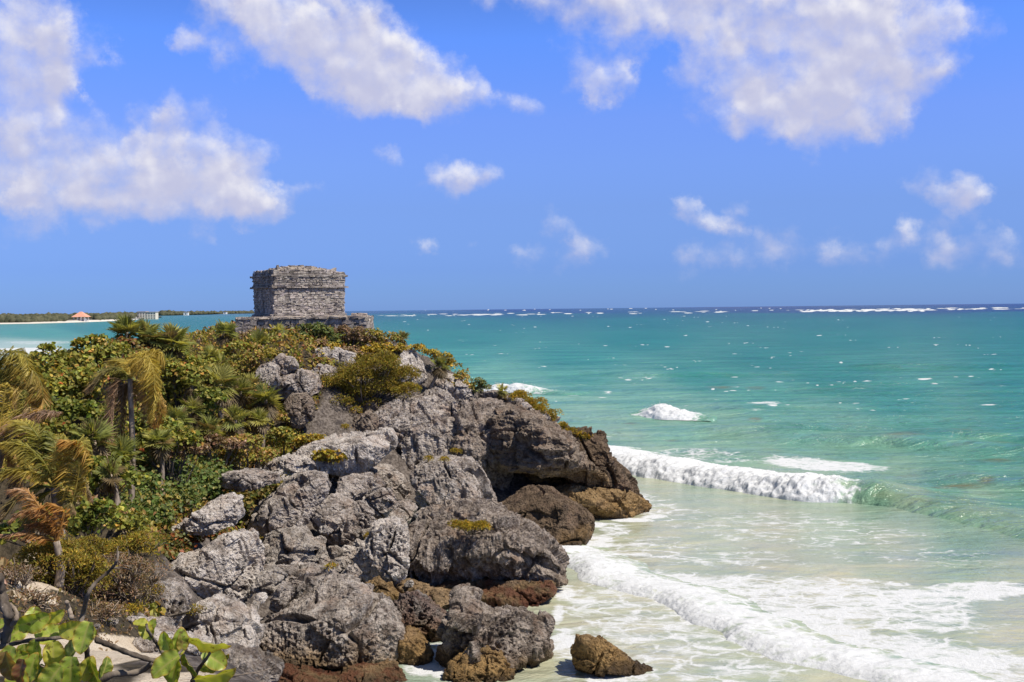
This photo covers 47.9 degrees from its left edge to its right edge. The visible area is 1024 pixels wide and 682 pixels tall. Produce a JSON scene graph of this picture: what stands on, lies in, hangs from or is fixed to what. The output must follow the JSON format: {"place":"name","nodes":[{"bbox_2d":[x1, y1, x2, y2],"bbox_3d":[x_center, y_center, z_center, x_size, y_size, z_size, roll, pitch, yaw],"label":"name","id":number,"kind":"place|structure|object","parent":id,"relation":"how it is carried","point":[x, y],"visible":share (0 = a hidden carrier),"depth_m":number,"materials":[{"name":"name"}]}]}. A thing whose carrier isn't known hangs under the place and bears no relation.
{"place":"outdoors","nodes":[
{"label":"outdoors","id":0,"kind":"place"},
{"bbox_2d":[0,332,558,681],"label":"headland ground","id":1,"kind":"structure","parent":0,"point":[332,417],"depth_m":38.51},
{"bbox_2d":[0,346,53,436],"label":"coconut palm","id":2,"kind":"object","parent":1,"relation":"on","point":[25,368],"visible":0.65,"depth_m":34.72,"materials":[{"name":"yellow plant"}]},
{"bbox_2d":[0,557,60,609],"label":"fine leaved bush","id":3,"kind":"object","parent":1,"relation":"on","point":[25,581],"visible":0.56,"depth_m":22.64,"materials":[{"name":"brown plant"}]},
{"bbox_2d":[0,382,62,499],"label":"coconut palm","id":4,"kind":"object","parent":1,"relation":"on","point":[11,461],"visible":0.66,"depth_m":28.96,"materials":[{"name":"green plant"}]},
{"bbox_2d":[0,487,69,588],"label":"coconut palm","id":5,"kind":"object","parent":1,"relation":"on","point":[48,523],"visible":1,"depth_m":25.06,"materials":[{"name":"brown plant"}]},
{"bbox_2d":[0,374,78,467],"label":"sea grape shrub","id":6,"kind":"object","parent":1,"relation":"on","point":[55,426],"visible":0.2,"depth_m":45.98,"materials":[{"name":"green plant"}]},
{"bbox_2d":[0,503,80,549],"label":"sea grape shrub","id":7,"kind":"object","parent":1,"relation":"on","point":[13,526],"visible":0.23,"depth_m":29.52,"materials":[{"name":"green plant"}]},
{"bbox_2d":[0,418,93,538],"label":"coconut palm","id":8,"kind":"object","parent":1,"relation":"on","point":[63,448],"visible":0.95,"depth_m":26.45,"materials":[{"name":"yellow plant"}]},
{"bbox_2d":[10,341,100,399],"bbox_3d":[-21.875,1.887,55.261,4.479,3.769,2.858,-1,2,0],"label":"sea grape shrub","id":9,"kind":"object","parent":1,"relation":"on","point":[52,359],"visible":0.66,"depth_m":54.74,"materials":[{"name":"green plant"}]},
{"bbox_2d":[7,531,119,602],"bbox_3d":[-10.127,5.211,25.802,2.579,1.898,1.820,0,2,32],"label":"fine leaved bush","id":10,"kind":"object","parent":1,"relation":"on","point":[78,566],"visible":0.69,"depth_m":25.45,"materials":[{"name":"green plant"}]},
{"bbox_2d":[5,395,141,438],"bbox_3d":[-18.789,3.521,48.979,5.674,2.437,2.466,-1,2,0],"label":"sea grape shrub","id":11,"kind":"object","parent":1,"relation":"on","point":[75,409],"visible":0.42,"depth_m":48.49,"materials":[{"name":"green plant"}]},
{"bbox_2d":[0,474,164,650],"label":"leaf litter","id":12,"kind":"object","parent":1,"relation":"on","point":[17,597],"visible":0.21,"depth_m":24.48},
{"bbox_2d":[32,359,135,423],"bbox_3d":[-20.036,2.451,53.101,5.582,3.271,3.385,-1,2,0],"label":"sea grape shrub","id":13,"kind":"object","parent":1,"relation":"on","point":[72,383],"visible":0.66,"depth_m":52.37,"materials":[{"name":"green plant"}]},
{"bbox_2d":[65,415,117,494],"bbox_3d":[-15.668,4.653,43.184,1.930,3.750,1.815,-1,2,0],"label":"fan palm","id":14,"kind":"object","parent":1,"relation":"on","point":[98,432],"visible":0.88,"depth_m":43.01,"materials":[{"name":"green plant"}]},
{"bbox_2d":[58,333,134,401],"bbox_3d":[-21.091,1.590,58.143,4.530,3.968,2.694,-1,2,0],"label":"sea grape shrub","id":15,"kind":"object","parent":1,"relation":"on","point":[100,347],"visible":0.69,"depth_m":57.76,"materials":[{"name":"green plant"}]},
{"bbox_2d":[65,497,130,538],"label":"sea grape shrub","id":16,"kind":"object","parent":1,"relation":"on","point":[89,513],"visible":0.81,"depth_m":33.50,"materials":[{"name":"green plant"}]},
{"bbox_2d":[60,449,151,500],"bbox_3d":[-15.140,5.162,42.264,4.013,2.256,2.024,-1,2,0],"label":"sea grape shrub","id":17,"kind":"object","parent":1,"relation":"on","point":[130,475],"visible":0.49,"depth_m":41.91,"materials":[{"name":"green plant"}]},
{"bbox_2d":[87,599,131,623],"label":"fine leaved bush","id":18,"kind":"object","parent":1,"relation":"on","point":[111,610],"visible":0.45,"depth_m":25.14,"materials":[{"name":"brown plant"}]},
{"bbox_2d":[93,456,127,513],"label":"fan palm","id":19,"kind":"object","parent":1,"relation":"on","point":[112,480],"visible":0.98,"depth_m":41.12,"materials":[{"name":"green plant"}]},
{"bbox_2d":[71,527,171,568],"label":"fine leaved bush","id":20,"kind":"object","parent":1,"relation":"on","point":[104,546],"visible":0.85,"depth_m":31.65,"materials":[{"name":"green plant"}]},
{"bbox_2d":[103,433,144,505],"bbox_3d":[-14.889,5.253,44.141,1.620,3.568,1.893,-1,2,0],"label":"fan palm","id":21,"kind":"object","parent":1,"relation":"on","point":[124,445],"visible":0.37,"depth_m":44.05,"materials":[{"name":"green plant"}]},
{"bbox_2d":[81,348,168,501],"bbox_3d":[-15.111,3.629,45.291,3.250,6.783,2.518,-1,2,0],"label":"coconut palm","id":22,"kind":"object","parent":1,"relation":"on","point":[133,366],"visible":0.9,"depth_m":45.01,"materials":[{"name":"yellow plant"}]},
{"bbox_2d":[106,312,145,382],"bbox_3d":[-20.409,0.924,61.079,2.290,5.206,2.264,-1,2,0],"label":"fan palm","id":23,"kind":"object","parent":1,"relation":"on","point":[124,325],"visible":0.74,"depth_m":60.75,"materials":[{"name":"green plant"}]},
{"bbox_2d":[102,512,150,534],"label":"sea grape shrub","id":24,"kind":"object","parent":1,"relation":"on","point":[130,522],"visible":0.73,"depth_m":35.71,"materials":[{"name":"green plant"}]},
{"bbox_2d":[87,548,173,613],"bbox_3d":[-9.700,6.113,29.046,2.605,1.826,1.526,0,2,22],"label":"fine leaved bush","id":25,"kind":"object","parent":1,"relation":"on","point":[118,589],"visible":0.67,"depth_m":28.92,"materials":[{"name":"brown plant"}]},
{"bbox_2d":[0,551,270,681],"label":"sea grape branch","id":26,"kind":"object","parent":1,"relation":"on","point":[21,662],"visible":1,"depth_m":5.59,"materials":[{"name":"green plant"}]},
{"bbox_2d":[130,318,169,393],"bbox_3d":[-19.304,1.138,61.663,2.468,4.952,2.425,-1,2,0],"label":"fan palm","id":27,"kind":"object","parent":1,"relation":"on","point":[151,338],"visible":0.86,"depth_m":61.28,"materials":[{"name":"green plant"}]},
{"bbox_2d":[117,406,185,460],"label":"sea grape shrub","id":28,"kind":"object","parent":1,"relation":"on","point":[168,421],"visible":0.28,"depth_m":51.81,"materials":[{"name":"green plant"}]},
{"bbox_2d":[141,428,176,495],"bbox_3d":[-15.047,5.247,49.122,1.658,3.259,1.550,-1,2,0],"label":"fan palm","id":29,"kind":"object","parent":1,"relation":"on","point":[161,438],"visible":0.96,"depth_m":49.00,"materials":[{"name":"green plant"}]},
{"bbox_2d":[135,424,203,486],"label":"sea grape shrub","id":30,"kind":"object","parent":1,"relation":"on","point":[191,437],"visible":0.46,"depth_m":50.00,"materials":[{"name":"green plant"}]},
{"bbox_2d":[149,576,191,626],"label":"boulder","id":31,"kind":"object","parent":1,"relation":"on","point":[179,598],"visible":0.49,"depth_m":35.67,"materials":[{"name":"grey stone"}]},
{"bbox_2d":[108,449,233,526],"bbox_3d":[-15.434,6.208,49.871,5.235,2.840,12.425,-1,2,0],"label":"creeper","id":32,"kind":"object","parent":1,"relation":"on","point":[203,482],"visible":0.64,"depth_m":49.30,"materials":[{"name":"green plant"}]},
{"bbox_2d":[132,612,211,656],"bbox_3d":[-8.403,7.204,28.151,1.596,0.988,2.488,-2,2,-45],"label":"rock ledge","id":33,"kind":"object","parent":1,"relation":"on","point":[168,626],"visible":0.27,"depth_m":28.15,"materials":[{"name":"stone"}]},
{"bbox_2d":[0,320,351,616],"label":"ground cover","id":34,"kind":"object","parent":1,"relation":"on","point":[194,337],"visible":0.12,"depth_m":61.03,"materials":[{"name":"green plant"}]},
{"bbox_2d":[156,322,196,384],"bbox_3d":[-18.202,1.355,62.170,2.514,4.927,2.832,-1,2,0],"label":"fan palm","id":35,"kind":"object","parent":1,"relation":"on","point":[176,336],"visible":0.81,"depth_m":61.81,"materials":[{"name":"green plant"}]},
{"bbox_2d":[146,357,214,407],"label":"sea grape shrub","id":36,"kind":"object","parent":1,"relation":"on","point":[171,393],"visible":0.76,"depth_m":59.68,"materials":[{"name":"green plant"}]},
{"bbox_2d":[156,441,211,486],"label":"shrub","id":37,"kind":"object","parent":1,"relation":"on","point":[193,448],"visible":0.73,"depth_m":50.09,"materials":[{"name":"green plant"}]},
{"bbox_2d":[150,519,229,559],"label":"creeper","id":38,"kind":"object","parent":1,"relation":"on","point":[173,549],"visible":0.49,"depth_m":44.72,"materials":[{"name":"green plant"}]},
{"bbox_2d":[177,395,207,433],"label":"fan palm","id":39,"kind":"object","parent":1,"relation":"on","point":[195,406],"visible":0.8,"depth_m":57.01,"materials":[{"name":"green plant"}]},
{"bbox_2d":[174,385,229,435],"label":"sea grape shrub","id":40,"kind":"object","parent":1,"relation":"on","point":[211,396],"visible":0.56,"depth_m":57.91,"materials":[{"name":"green plant"}]},
{"bbox_2d":[171,492,244,536],"bbox_3d":[-11.967,6.952,46.080,2.844,1.491,2.464,-2,2,-40],"label":"rock shelf","id":41,"kind":"object","parent":1,"relation":"on","point":[217,514],"visible":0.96,"depth_m":45.22,"materials":[{"name":"stone"}]},
{"bbox_2d":[171,528,265,601],"bbox_3d":[-11.018,8.405,42.564,3.512,2.811,3.875,-1,2,0],"label":"boulder","id":42,"kind":"object","parent":1,"relation":"on","point":[231,564],"visible":0.75,"depth_m":41.84,"materials":[{"name":"stone"}]},
{"bbox_2d":[183,431,256,468],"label":"shrub","id":43,"kind":"object","parent":1,"relation":"on","point":[229,442],"visible":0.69,"depth_m":55.79,"materials":[{"name":"green plant"}]},
{"bbox_2d":[201,362,241,419],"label":"fan palm","id":44,"kind":"object","parent":1,"relation":"on","point":[227,379],"visible":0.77,"depth_m":61.05,"materials":[{"name":"green plant"}]},
{"bbox_2d":[181,593,265,647],"bbox_3d":[-9.401,9.330,37.248,2.573,2.016,2.831,-1,2,0],"label":"boulder","id":45,"kind":"object","parent":1,"relation":"on","point":[224,618],"visible":0.56,"depth_m":36.79,"materials":[{"name":"stone"}]},
{"bbox_2d":[211,319,238,348],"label":"fan palm","id":46,"kind":"object","parent":1,"relation":"on","point":[226,328],"visible":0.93,"depth_m":71.84,"materials":[{"name":"green plant"}]},
{"bbox_2d":[218,403,251,450],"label":"fan palm","id":47,"kind":"object","parent":1,"relation":"on","point":[235,415],"visible":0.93,"depth_m":58.47,"materials":[{"name":"green plant"}]},
{"bbox_2d":[212,433,279,469],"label":"shrub","id":48,"kind":"object","parent":1,"relation":"on","point":[262,451],"visible":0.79,"depth_m":56.84,"materials":[{"name":"green plant"}]},
{"bbox_2d":[218,468,280,491],"bbox_3d":[-12.082,6.349,52.531,3.030,1.003,2.066,-1,2,0],"label":"rock shelf","id":49,"kind":"object","parent":1,"relation":"on","point":[248,479],"visible":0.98,"depth_m":51.97,"materials":[{"name":"grey stone"}]},
{"bbox_2d":[232,349,266,377],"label":"shrub","id":50,"kind":"object","parent":1,"relation":"on","point":[252,362],"visible":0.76,"depth_m":66.88,"materials":[{"name":"green plant"}]},
{"bbox_2d":[221,643,284,681],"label":"boulder","id":51,"kind":"object","parent":1,"relation":"on","point":[248,659],"visible":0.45,"depth_m":15.85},
{"bbox_2d":[204,429,303,468],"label":"creeper","id":52,"kind":"object","parent":1,"relation":"on","point":[251,459],"visible":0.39,"depth_m":58.61,"materials":[{"name":"green plant"}]},
{"bbox_2d":[223,470,290,524],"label":"creeper","id":53,"kind":"object","parent":1,"relation":"on","point":[250,498],"visible":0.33,"depth_m":55.73,"materials":[{"name":"green plant"}]},
{"bbox_2d":[248,408,272,446],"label":"fan palm","id":54,"kind":"object","parent":1,"relation":"on","point":[259,417],"visible":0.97,"depth_m":61.01,"materials":[{"name":"green plant"}]},
{"bbox_2d":[246,379,285,440],"bbox_3d":[-13.373,3.705,62.677,2.047,3.428,2.256,0,2,23],"label":"fan palm","id":55,"kind":"object","parent":1,"relation":"on","point":[267,398],"visible":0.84,"depth_m":62.45,"materials":[{"name":"green plant"}]},
{"bbox_2d":[255,362,281,390],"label":"boulder","id":56,"kind":"object","parent":1,"relation":"on","point":[267,371],"visible":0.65,"depth_m":65.46,"materials":[{"name":"grey stone"}]},
{"bbox_2d":[250,565,288,593],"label":"boulder","id":57,"kind":"object","parent":1,"relation":"on","point":[271,579],"visible":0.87,"depth_m":41.52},
{"bbox_2d":[257,426,299,458],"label":"shrub","id":58,"kind":"object","parent":1,"relation":"on","point":[285,439],"visible":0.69,"depth_m":61.95,"materials":[{"name":"green plant"}]},
{"bbox_2d":[246,470,331,540],"bbox_3d":[-10.428,7.624,53.447,3.979,3.248,3.945,-1,2,0],"label":"boulder","id":59,"kind":"object","parent":1,"relation":"on","point":[293,499],"visible":0.84,"depth_m":52.30,"materials":[{"name":"grey stone"}]},
{"bbox_2d":[259,452,319,481],"bbox_3d":[-11.337,6.435,58.726,3.228,1.419,2.752,-1,2,0],"label":"rock shelf","id":60,"kind":"object","parent":1,"relation":"on","point":[293,463],"visible":0.65,"depth_m":57.73,"materials":[{"name":"stone"}]},
{"bbox_2d":[263,525,329,564],"bbox_3d":[-9.119,8.727,48.662,2.972,1.755,2.426,-1,2,0],"label":"rock plate","id":61,"kind":"object","parent":1,"relation":"on","point":[303,543],"visible":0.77,"depth_m":48.03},
{"bbox_2d":[275,368,321,400],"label":"boulder","id":62,"kind":"object","parent":1,"relation":"on","point":[301,380],"visible":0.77,"depth_m":66.81,"materials":[{"name":"grey stone"}]},
{"bbox_2d":[282,392,315,428],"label":"boulder","id":63,"kind":"object","parent":1,"relation":"on","point":[300,409],"visible":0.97,"depth_m":64.50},
{"bbox_2d":[267,562,338,605],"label":"boulder","id":64,"kind":"object","parent":1,"relation":"on","point":[304,578],"visible":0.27,"depth_m":44.62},
{"bbox_2d":[235,265,373,338],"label":"stone temple","id":65,"kind":"structure","parent":1,"relation":"on","point":[291,295],"depth_m":78.84,"materials":[{"name":"stone"}]},
{"bbox_2d":[294,321,341,342],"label":"shrub","id":66,"kind":"object","parent":1,"relation":"on","point":[322,329],"visible":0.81,"depth_m":74.42,"materials":[{"name":"green plant"}]},
{"bbox_2d":[260,573,405,670],"bbox_3d":[-6.189,10.044,39.913,5.220,3.336,4.407,-1,2,0],"label":"boulder","id":67,"kind":"object","parent":1,"relation":"on","point":[338,622],"visible":0.82,"depth_m":38.81,"materials":[{"name":"stone"}]},
{"bbox_2d":[269,581,293,612],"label":"boulder","id":68,"kind":"object","parent":67,"relation":"on","point":[282,595],"visible":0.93,"depth_m":40.64,"materials":[{"name":"grey stone"}]},
{"bbox_2d":[310,493,361,545],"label":"boulder","id":69,"kind":"object","parent":1,"relation":"on","point":[335,512],"visible":0.84,"depth_m":52.34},
{"bbox_2d":[352,500,375,529],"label":"boulder","id":70,"kind":"object","parent":69,"relation":"on","point":[364,512],"visible":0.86,"depth_m":52.84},
{"bbox_2d":[315,346,356,366],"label":"outcrop","id":71,"kind":"object","parent":1,"relation":"on","point":[342,354],"visible":0.33,"depth_m":72.00,"materials":[{"name":"stone"}]},
{"bbox_2d":[277,658,407,681],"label":"algae rock","id":72,"kind":"object","parent":1,"relation":"on","point":[386,670],"visible":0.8,"depth_m":37.14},
{"bbox_2d":[295,426,397,476],"bbox_3d":[-8.621,5.873,60.817,5.256,2.483,4.903,-1,2,0],"label":"rock slab","id":73,"kind":"object","parent":1,"relation":"on","point":[366,451],"visible":0.88,"depth_m":59.11,"materials":[{"name":"stone"}]},
{"bbox_2d":[335,475,367,500],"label":"boulder","id":74,"kind":"object","parent":1,"relation":"on","point":[353,487],"visible":0.57,"depth_m":55.48,"materials":[{"name":"grey stone"}]},
{"bbox_2d":[333,324,373,346],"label":"shrub","id":75,"kind":"object","parent":1,"relation":"on","point":[351,335],"visible":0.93,"depth_m":74.88,"materials":[{"name":"brown plant"}]},
{"bbox_2d":[352,410,378,431],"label":"standing rock","id":76,"kind":"object","parent":1,"relation":"on","point":[367,420],"visible":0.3,"depth_m":66.76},
{"bbox_2d":[319,349,421,413],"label":"fine leaved bush","id":77,"kind":"object","parent":1,"relation":"on","point":[379,383],"visible":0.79,"depth_m":69.02,"materials":[{"name":"green plant"}]},
{"bbox_2d":[329,463,411,498],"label":"boulder","id":78,"kind":"object","parent":1,"relation":"on","point":[394,479],"visible":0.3,"depth_m":63.24,"materials":[{"name":"grey stone"}]},
{"bbox_2d":[362,487,396,518],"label":"boulder","id":79,"kind":"object","parent":1,"relation":"on","point":[382,502],"visible":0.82,"depth_m":54.97,"materials":[{"name":"grey stone"}]},
{"bbox_2d":[354,327,405,345],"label":"shrub","id":80,"kind":"object","parent":1,"relation":"on","point":[378,334],"visible":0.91,"depth_m":74.72,"materials":[{"name":"green plant"}]},
{"bbox_2d":[353,515,411,585],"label":"boulder","id":81,"kind":"object","parent":1,"relation":"on","point":[383,553],"visible":0.89,"depth_m":46.93,"materials":[{"name":"stone"}]},
{"bbox_2d":[373,398,411,451],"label":"rock shoulder","id":82,"kind":"object","parent":1,"relation":"on","point":[393,415],"visible":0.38,"depth_m":67.45,"materials":[{"name":"grey stone"}]},
{"bbox_2d":[358,342,427,358],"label":"shrub","id":83,"kind":"object","parent":1,"relation":"on","point":[392,348],"visible":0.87,"depth_m":73.82,"materials":[{"name":"green plant"}]},
{"bbox_2d":[395,349,427,385],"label":"crag","id":84,"kind":"structure","parent":1,"relation":"on","point":[411,356],"depth_m":73.20,"materials":[{"name":"stone"}]},
{"bbox_2d":[393,590,446,641],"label":"boulder","id":85,"kind":"object","parent":1,"relation":"on","point":[424,613],"visible":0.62,"depth_m":41.79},
{"bbox_2d":[394,578,450,608],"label":"boulder","id":86,"kind":"object","parent":1,"relation":"on","point":[440,596],"visible":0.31,"depth_m":46.19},
{"bbox_2d":[400,387,455,469],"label":"cliff wall","id":87,"kind":"structure","parent":1,"relation":"on","point":[431,429],"depth_m":67.51,"materials":[{"name":"grey stone"}]},
{"bbox_2d":[409,454,496,507],"bbox_3d":[-3.050,7.582,60.179,4.533,3.099,4.896,-1,2,0],"label":"boulder","id":88,"kind":"object","parent":1,"relation":"on","point":[434,481],"visible":0.73,"depth_m":58.94,"materials":[{"name":"grey stone"}]},
{"bbox_2d":[432,373,475,399],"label":"crag","id":89,"kind":"structure","parent":1,"relation":"on","point":[460,390],"depth_m":72.91,"materials":[{"name":"stone"}]},
{"bbox_2d":[450,397,513,489],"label":"cliff wall","id":90,"kind":"structure","parent":1,"relation":"on","point":[472,438],"depth_m":67.60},
{"bbox_2d":[502,389,563,420],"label":"fine leaved bush","id":91,"kind":"object","parent":1,"relation":"on","point":[532,402],"visible":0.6,"depth_m":71.02,"materials":[{"name":"green plant"}]},
{"bbox_2d":[497,484,594,545],"bbox_3d":[1.622,9.577,60.072,5.361,4.060,6.712,-1,2,0],"label":"boulder","id":92,"kind":"object","parent":1,"relation":"on","point":[563,519],"visible":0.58,"depth_m":58.26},
{"bbox_2d":[487,402,609,487],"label":"cliff block","id":93,"kind":"structure","parent":1,"relation":"on","point":[535,442],"depth_m":65.89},
{"bbox_2d":[555,483,651,518],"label":"foot rock","id":94,"kind":"object","parent":1,"relation":"on","point":[602,502],"visible":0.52,"depth_m":65.65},
{"bbox_2d":[572,426,648,501],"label":"rock spire","id":95,"kind":"object","parent":1,"relation":"on","point":[595,447],"visible":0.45,"depth_m":68.88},
{"bbox_2d":[0,303,1023,681],"bbox_3d":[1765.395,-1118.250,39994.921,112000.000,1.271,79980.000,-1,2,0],"label":"sea","id":96,"kind":"structure","parent":0,"point":[924,395],"depth_m":96.40,"materials":[{"name":"liquid"}]},
{"bbox_2d":[398,625,433,665],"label":"boulder","id":97,"kind":"object","parent":96,"relation":"in","point":[414,647],"visible":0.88,"depth_m":39.03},
{"bbox_2d":[442,645,515,681],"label":"boulder","id":98,"kind":"object","parent":96,"relation":"in","point":[490,666],"visible":0.85,"depth_m":37.29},
{"bbox_2d":[435,582,554,670],"bbox_3d":[-0.573,10.015,39.095,4.113,3.092,3.679,-1,2,0],"label":"boulder","id":99,"kind":"object","parent":96,"relation":"in","point":[474,624],"visible":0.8,"depth_m":38.44,"materials":[{"name":"stone"}]},
{"bbox_2d":[436,577,556,607],"bbox_3d":[-0.899,10.608,48.060,5.664,1.409,4.043,-1,2,0],"label":"rock ledge","id":100,"kind":"object","parent":96,"relation":"in","point":[512,593],"visible":0.48,"depth_m":46.84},
{"bbox_2d":[408,497,569,587],"bbox_3d":[-1.151,8.970,49.986,7.320,3.962,5.684,-1,2,0],"label":"boulder","id":101,"kind":"object","parent":100,"relation":"on","point":[510,545],"visible":0.84,"depth_m":48.23,"materials":[{"name":"stone"}]},
{"bbox_2d":[484,381,592,394],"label":"breaking wave","id":102,"kind":"object","parent":96,"relation":"on","point":[535,389],"visible":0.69,"depth_m":165.64,"materials":[{"name":"liquid"}]},
{"bbox_2d":[570,634,653,677],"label":"surf rock","id":103,"kind":"object","parent":96,"relation":"in","point":[599,655],"visible":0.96,"depth_m":37.54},
{"bbox_2d":[629,402,716,421],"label":"breaking wave","id":104,"kind":"object","parent":96,"relation":"on","point":[662,411],"visible":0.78,"depth_m":124.99,"materials":[{"name":"liquid"}]},
{"bbox_2d":[562,545,1001,681],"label":"breaking wave","id":105,"kind":"object","parent":96,"relation":"on","point":[749,625],"visible":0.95,"depth_m":42.62,"materials":[{"name":"liquid"}]},
{"bbox_2d":[608,445,1023,539],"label":"breaking wave","id":106,"kind":"object","parent":96,"relation":"on","point":[1003,516],"visible":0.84,"depth_m":71.22,"materials":[{"name":"liquid"}]},
{"bbox_2d":[0,0,1023,313],"label":"sky","id":107,"kind":"structure","parent":0,"point":[156,155],"materials":[{"name":"blue"}]},
{"bbox_3d":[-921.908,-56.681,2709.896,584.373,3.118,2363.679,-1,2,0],"label":"far shore land","id":108,"kind":"structure","parent":0,"visible":0},
{"bbox_2d":[0,311,136,322],"bbox_3d":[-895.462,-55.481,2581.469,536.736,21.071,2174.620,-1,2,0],"label":"woodland","id":109,"kind":"object","parent":108,"relation":"on","point":[19,318],"visible":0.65,"depth_m":1631.43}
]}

